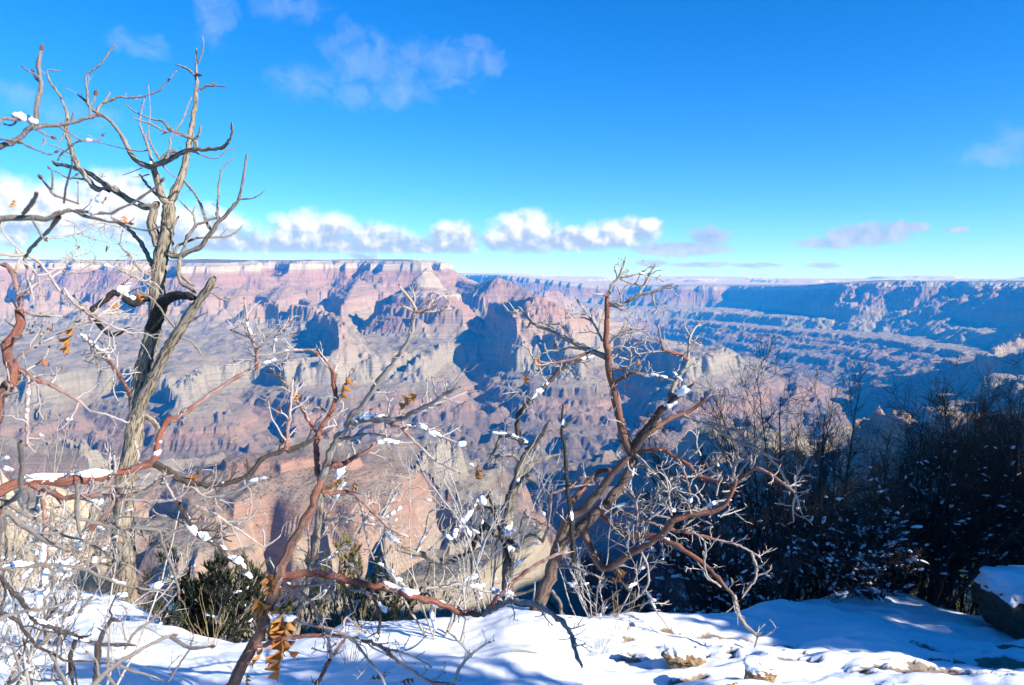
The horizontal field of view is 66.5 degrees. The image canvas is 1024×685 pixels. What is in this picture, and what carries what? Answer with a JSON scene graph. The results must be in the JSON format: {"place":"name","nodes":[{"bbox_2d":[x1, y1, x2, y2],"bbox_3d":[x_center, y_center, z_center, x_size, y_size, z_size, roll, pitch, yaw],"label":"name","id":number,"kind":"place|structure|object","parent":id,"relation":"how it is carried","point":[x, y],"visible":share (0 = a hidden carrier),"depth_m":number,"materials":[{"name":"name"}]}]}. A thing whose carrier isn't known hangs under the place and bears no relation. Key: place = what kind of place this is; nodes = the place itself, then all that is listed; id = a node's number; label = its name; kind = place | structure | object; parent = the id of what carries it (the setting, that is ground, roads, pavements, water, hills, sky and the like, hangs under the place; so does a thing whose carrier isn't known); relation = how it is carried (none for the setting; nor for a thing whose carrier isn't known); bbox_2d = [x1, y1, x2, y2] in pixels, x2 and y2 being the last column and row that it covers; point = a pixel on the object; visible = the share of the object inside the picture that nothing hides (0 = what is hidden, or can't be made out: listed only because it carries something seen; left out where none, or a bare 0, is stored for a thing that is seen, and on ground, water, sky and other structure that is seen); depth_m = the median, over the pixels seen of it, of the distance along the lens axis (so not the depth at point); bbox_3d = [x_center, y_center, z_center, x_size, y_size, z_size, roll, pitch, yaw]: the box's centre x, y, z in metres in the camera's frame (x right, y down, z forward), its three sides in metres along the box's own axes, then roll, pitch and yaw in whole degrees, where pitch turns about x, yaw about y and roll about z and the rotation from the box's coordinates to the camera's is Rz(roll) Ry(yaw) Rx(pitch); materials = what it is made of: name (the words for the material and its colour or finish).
{"place":"outdoors","nodes":[
{"label":"outdoors","id":0,"kind":"place"},
{"bbox_2d":[0,44,104,154],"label":"oak branch","id":1,"kind":"object","parent":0,"point":[33,121],"visible":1,"depth_m":1.16,"materials":[{"name":"brown plant"}]},
{"bbox_2d":[0,207,162,453],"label":"red stem shrub","id":2,"kind":"object","parent":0,"point":[12,379],"visible":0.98,"depth_m":2.21,"materials":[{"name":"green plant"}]},
{"bbox_2d":[0,158,167,257],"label":"snowy branch","id":3,"kind":"object","parent":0,"point":[96,206],"visible":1,"depth_m":1.20,"materials":[{"name":"brown plant"}]},
{"bbox_2d":[99,588,169,647],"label":"dry grass","id":4,"kind":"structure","parent":0,"point":[133,626],"depth_m":4.05,"materials":[{"name":"beige plant"}]},
{"bbox_2d":[180,588,227,645],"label":"dry grass","id":5,"kind":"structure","parent":0,"point":[206,626],"depth_m":4.12,"materials":[{"name":"beige plant"}]},
{"bbox_2d":[321,600,395,663],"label":"dry grass","id":6,"kind":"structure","parent":0,"point":[354,659],"depth_m":3.66,"materials":[{"name":"beige plant"}]},
{"bbox_2d":[352,594,378,632],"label":"dry grass","id":7,"kind":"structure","parent":0,"point":[361,617],"depth_m":4.15,"materials":[{"name":"beige plant"}]},
{"bbox_2d":[0,259,1023,642],"bbox_3d":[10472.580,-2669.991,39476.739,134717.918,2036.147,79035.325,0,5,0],"label":"canyon","id":8,"kind":"structure","parent":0,"point":[352,313],"depth_m":7574.49,"materials":[{"name":"brown stone"}]},
{"bbox_2d":[0,586,1023,684],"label":"ground","id":9,"kind":"structure","parent":0,"point":[904,639],"depth_m":3.94,"materials":[{"name":"white snow"}]},
{"bbox_2d":[0,277,112,612],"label":"pale shrub","id":10,"kind":"object","parent":9,"relation":"on","point":[10,469],"visible":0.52,"depth_m":3.82,"materials":[{"name":"beige plant"}]},
{"bbox_2d":[0,431,114,684],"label":"pale shrub","id":11,"kind":"object","parent":9,"relation":"on","point":[63,609],"visible":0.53,"depth_m":2.96,"materials":[{"name":"beige plant"}]},
{"bbox_2d":[58,462,113,589],"bbox_3d":[-3.281,1.491,5.965,0.415,1.082,0.490,-1,5,-16],"label":"leaning oak tree","id":12,"kind":"object","parent":9,"relation":"on","point":[90,517],"visible":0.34,"depth_m":5.98,"materials":[{"name":"grey plant"}]},
{"bbox_2d":[0,399,176,645],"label":"pale shrub","id":13,"kind":"object","parent":9,"relation":"on","point":[98,502],"visible":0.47,"depth_m":3.98,"materials":[{"name":"beige plant"}]},
{"bbox_2d":[0,428,197,684],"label":"bare shrub","id":14,"kind":"object","parent":9,"relation":"on","point":[25,665],"visible":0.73,"depth_m":2.55,"materials":[{"name":"grey plant"}]},
{"bbox_2d":[0,439,215,684],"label":"thicket shrub","id":15,"kind":"object","parent":9,"relation":"on","point":[97,678],"visible":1,"depth_m":1.97,"materials":[{"name":"grey plant"}]},
{"bbox_2d":[41,35,264,602],"bbox_3d":[-2.861,-0.064,6.034,2.116,4.633,0.834,1,5,13],"label":"bare oak tree","id":16,"kind":"object","parent":9,"relation":"on","point":[144,384],"visible":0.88,"depth_m":6.02,"materials":[{"name":"grey plant"}]},
{"bbox_2d":[0,361,322,607],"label":"snow laden shrub","id":17,"kind":"object","parent":9,"relation":"on","point":[84,477],"visible":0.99,"depth_m":2.39,"materials":[{"name":"brown plant"}]},
{"bbox_2d":[149,547,270,642],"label":"juniper shrub","id":18,"kind":"object","parent":9,"relation":"on","point":[231,602],"visible":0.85,"depth_m":4.91,"materials":[{"name":"green needle foliage"},{"name":"bark"},{"name":"snow"}]},
{"bbox_2d":[291,453,374,634],"bbox_3d":[-1.069,1.282,4.419,0.480,1.200,0.421,-3,5,-31],"label":"thin oak tree","id":19,"kind":"object","parent":9,"relation":"on","point":[313,554],"visible":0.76,"depth_m":4.36,"materials":[{"name":"brown plant"}]},
{"bbox_2d":[370,674,386,679],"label":"leaf","id":20,"kind":"object","parent":9,"relation":"on","point":[374,678],"visible":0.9,"depth_m":3.19,"materials":[{"name":"brown plant"}]},
{"bbox_2d":[219,281,591,684],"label":"red barked sapling","id":21,"kind":"object","parent":9,"relation":"on","point":[267,618],"visible":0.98,"depth_m":2.86,"materials":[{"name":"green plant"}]},
{"bbox_2d":[401,678,414,684],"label":"leaf","id":22,"kind":"object","parent":9,"relation":"on","point":[407,680],"visible":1,"depth_m":3.12,"materials":[{"name":"brown plant"}]},
{"bbox_2d":[358,443,514,641],"bbox_3d":[-0.332,1.027,4.139,0.870,1.048,0.568,-4,6,-38],"label":"bare shrub","id":23,"kind":"object","parent":9,"relation":"on","point":[483,502],"visible":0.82,"depth_m":4.04,"materials":[{"name":"grey plant"}]},
{"bbox_2d":[393,389,579,613],"bbox_3d":[-0.094,0.938,4.369,0.978,1.252,1.260,0,5,0],"label":"bare shrub","id":24,"kind":"object","parent":9,"relation":"on","point":[463,526],"visible":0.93,"depth_m":4.53,"materials":[{"name":"grey plant"}]},
{"bbox_2d":[395,347,598,604],"bbox_3d":[-0.052,0.869,4.719,1.319,1.645,0.578,-1,5,-13],"label":"weathered snag","id":25,"kind":"object","parent":9,"relation":"on","point":[507,562],"visible":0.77,"depth_m":4.82,"materials":[{"name":"brown plant"}]},
{"bbox_2d":[510,650,537,653],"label":"twig","id":26,"kind":"object","parent":9,"relation":"on","point":[524,651],"visible":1,"depth_m":3.56,"materials":[{"name":"grey plant"}]},
{"bbox_2d":[523,447,682,619],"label":"bare shrub","id":27,"kind":"object","parent":9,"relation":"on","point":[574,584],"visible":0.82,"depth_m":4.55,"materials":[{"name":"grey plant"}]},
{"bbox_2d":[525,544,714,616],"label":"dark shrub","id":28,"kind":"object","parent":9,"relation":"on","point":[641,598],"visible":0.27,"depth_m":5.65,"materials":[{"name":"black plant"}]},
{"bbox_2d":[502,257,815,647],"bbox_3d":[0.806,0.580,4.170,1.728,2.069,0.891,0,5,0],"label":"red barked tree","id":29,"kind":"object","parent":9,"relation":"on","point":[630,459],"visible":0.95,"depth_m":4.22,"materials":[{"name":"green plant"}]},
{"bbox_2d":[558,402,579,562],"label":"dead stem","id":30,"kind":"object","parent":29,"relation":"attached to","point":[570,509],"visible":1,"depth_m":4.09,"materials":[{"name":"brown wood"}]},
{"bbox_2d":[661,641,706,668],"bbox_3d":[0.797,1.469,3.624,0.214,0.123,0.117,0,5,0],"label":"stone","id":31,"kind":"object","parent":9,"relation":"on","point":[675,655],"visible":0.88,"depth_m":3.59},
{"bbox_2d":[591,544,787,613],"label":"dark shrub","id":32,"kind":"object","parent":9,"relation":"on","point":[663,608],"visible":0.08,"depth_m":6.01,"materials":[{"name":"black plant"}]},
{"bbox_2d":[629,463,845,613],"bbox_3d":[1.595,1.561,5.649,1.371,1.208,1.434,-4,6,-39],"label":"dark shrub","id":33,"kind":"object","parent":9,"relation":"on","point":[714,590],"visible":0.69,"depth_m":5.63,"materials":[{"name":"black plant"}]},
{"bbox_2d":[611,409,907,613],"bbox_3d":[1.638,1.629,6.213,1.449,2.116,2.439,-3,5,-31],"label":"dark shrub","id":34,"kind":"object","parent":9,"relation":"on","point":[681,563],"visible":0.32,"depth_m":6.16,"materials":[{"name":"black plant"}]},
{"bbox_2d":[743,655,777,682],"bbox_3d":[1.038,1.385,3.269,0.141,0.129,0.110,0,5,0],"label":"stone","id":35,"kind":"object","parent":9,"relation":"on","point":[758,668],"visible":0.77,"depth_m":3.23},
{"bbox_2d":[686,423,932,596],"bbox_3d":[2.369,1.313,5.811,1.953,1.406,1.296,0,5,0],"label":"dark shrub","id":36,"kind":"object","parent":9,"relation":"on","point":[882,545],"visible":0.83,"depth_m":5.77,"materials":[{"name":"black plant"}]},
{"bbox_2d":[768,463,931,602],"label":"dark shrub","id":37,"kind":"object","parent":9,"relation":"on","point":[865,590],"visible":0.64,"depth_m":5.68,"materials":[{"name":"black plant"}]},
{"bbox_2d":[875,364,1023,608],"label":"dark shrub","id":38,"kind":"object","parent":9,"relation":"on","point":[943,589],"visible":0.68,"depth_m":6.05,"materials":[{"name":"black plant"}]},
{"bbox_2d":[927,351,1023,572],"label":"dark shrub","id":39,"kind":"object","parent":9,"relation":"on","point":[1017,559],"visible":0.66,"depth_m":6.04,"materials":[{"name":"black plant"}]},
{"bbox_2d":[970,565,1023,638],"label":"boulder","id":40,"kind":"object","parent":9,"relation":"on","point":[997,594],"visible":0.99,"depth_m":5.14,"materials":[{"name":"grey stone"}]},
{"bbox_2d":[0,0,1023,278],"label":"sky","id":41,"kind":"structure","parent":0,"point":[851,139],"materials":[{"name":"blue"}]},
{"bbox_2d":[590,611,625,652],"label":"dry grass","id":42,"kind":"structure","parent":0,"point":[603,638],"depth_m":3.83,"materials":[{"name":"beige plant"}]},
{"bbox_2d":[612,580,642,644],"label":"dry grass","id":43,"kind":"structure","parent":0,"point":[618,617],"depth_m":3.90,"materials":[{"name":"beige plant"}]},
{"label":"hillside","id":44,"kind":"structure","parent":0,"visible":0},
{"bbox_2d":[0,469,18,512],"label":"limestone rock","id":45,"kind":"object","parent":44,"relation":"on","point":[10,493],"visible":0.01,"depth_m":27.69,"materials":[{"name":"beige stone"}]},
{"bbox_2d":[0,568,44,590],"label":"limestone rock","id":46,"kind":"object","parent":44,"relation":"on","point":[17,577],"visible":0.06,"depth_m":12.23,"materials":[{"name":"beige stone"}]},
{"bbox_2d":[0,513,73,582],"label":"limestone rock","id":47,"kind":"object","parent":44,"relation":"on","point":[18,540],"visible":0.06,"depth_m":18.66,"materials":[{"name":"beige stone"}]},
{"bbox_2d":[29,486,93,566],"bbox_3d":[-13.674,8.034,23.759,1.880,7.497,1.627,-1,5,-10],"label":"limestone rock","id":48,"kind":"object","parent":44,"relation":"on","point":[71,505],"visible":0.09,"depth_m":23.46,"materials":[{"name":"beige stone"}]},
{"bbox_2d":[73,563,110,594],"bbox_3d":[-6.924,4.956,12.980,1.112,2.680,0.862,0,5,0],"label":"limestone rock","id":49,"kind":"object","parent":44,"relation":"on","point":[89,584],"visible":0.09,"depth_m":12.73,"materials":[{"name":"grey stone"}]},
{"bbox_2d":[94,514,186,611],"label":"juniper shrub","id":50,"kind":"object","parent":44,"relation":"on","point":[144,581],"visible":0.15,"depth_m":27.13,"materials":[{"name":"green plant"}]},
{"bbox_2d":[134,532,251,621],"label":"juniper shrub","id":51,"kind":"object","parent":44,"relation":"on","point":[169,543],"visible":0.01,"depth_m":17.92,"materials":[{"name":"green plant"}]},
{"bbox_2d":[196,530,368,642],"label":"juniper shrub","id":52,"kind":"object","parent":44,"relation":"on","point":[279,608],"visible":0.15,"depth_m":6.72,"materials":[{"name":"green plant"}]},
{"bbox_2d":[256,534,463,634],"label":"juniper shrub","id":53,"kind":"object","parent":44,"relation":"on","point":[387,616],"visible":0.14,"depth_m":6.85,"materials":[{"name":"green plant"}]},
{"bbox_2d":[347,563,429,620],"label":"juniper shrub","id":54,"kind":"object","parent":44,"relation":"on","point":[408,601],"visible":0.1,"depth_m":7.13,"materials":[{"name":"green plant"}]},
{"bbox_2d":[672,331,991,606],"bbox_3d":[2.403,1.397,6.533,2.193,2.863,2.379,-4,6,-42],"label":"dark shrub","id":55,"kind":"object","parent":44,"relation":"on","point":[757,535],"visible":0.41,"depth_m":6.66,"materials":[{"name":"brown plant"}]},
{"bbox_2d":[764,363,1013,613],"bbox_3d":[3.083,1.551,6.663,1.718,2.660,1.818,2,5,20],"label":"dark shrub","id":56,"kind":"object","parent":44,"relation":"on","point":[831,459],"visible":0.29,"depth_m":6.57,"materials":[{"name":"black plant"}]},
{"bbox_2d":[815,373,1019,601],"bbox_3d":[3.229,1.458,6.370,1.551,2.383,1.492,2,5,25],"label":"dark shrub","id":57,"kind":"object","parent":44,"relation":"on","point":[923,591],"visible":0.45,"depth_m":6.20,"materials":[{"name":"black plant"}]},
{"bbox_2d":[825,353,1023,615],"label":"dark shrub","id":58,"kind":"object","parent":44,"relation":"on","point":[974,605],"visible":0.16,"depth_m":6.80,"materials":[{"name":"black plant"}]},
{"bbox_2d":[911,569,974,614],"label":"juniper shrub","id":59,"kind":"object","parent":44,"relation":"on","point":[953,596],"visible":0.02,"depth_m":13.64,"materials":[{"name":"green plant"}]},
{"bbox_2d":[919,363,1023,592],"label":"dark shrub","id":60,"kind":"object","parent":44,"relation":"on","point":[1021,413],"visible":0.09,"depth_m":7.20,"materials":[{"name":"black plant"}]}
]}

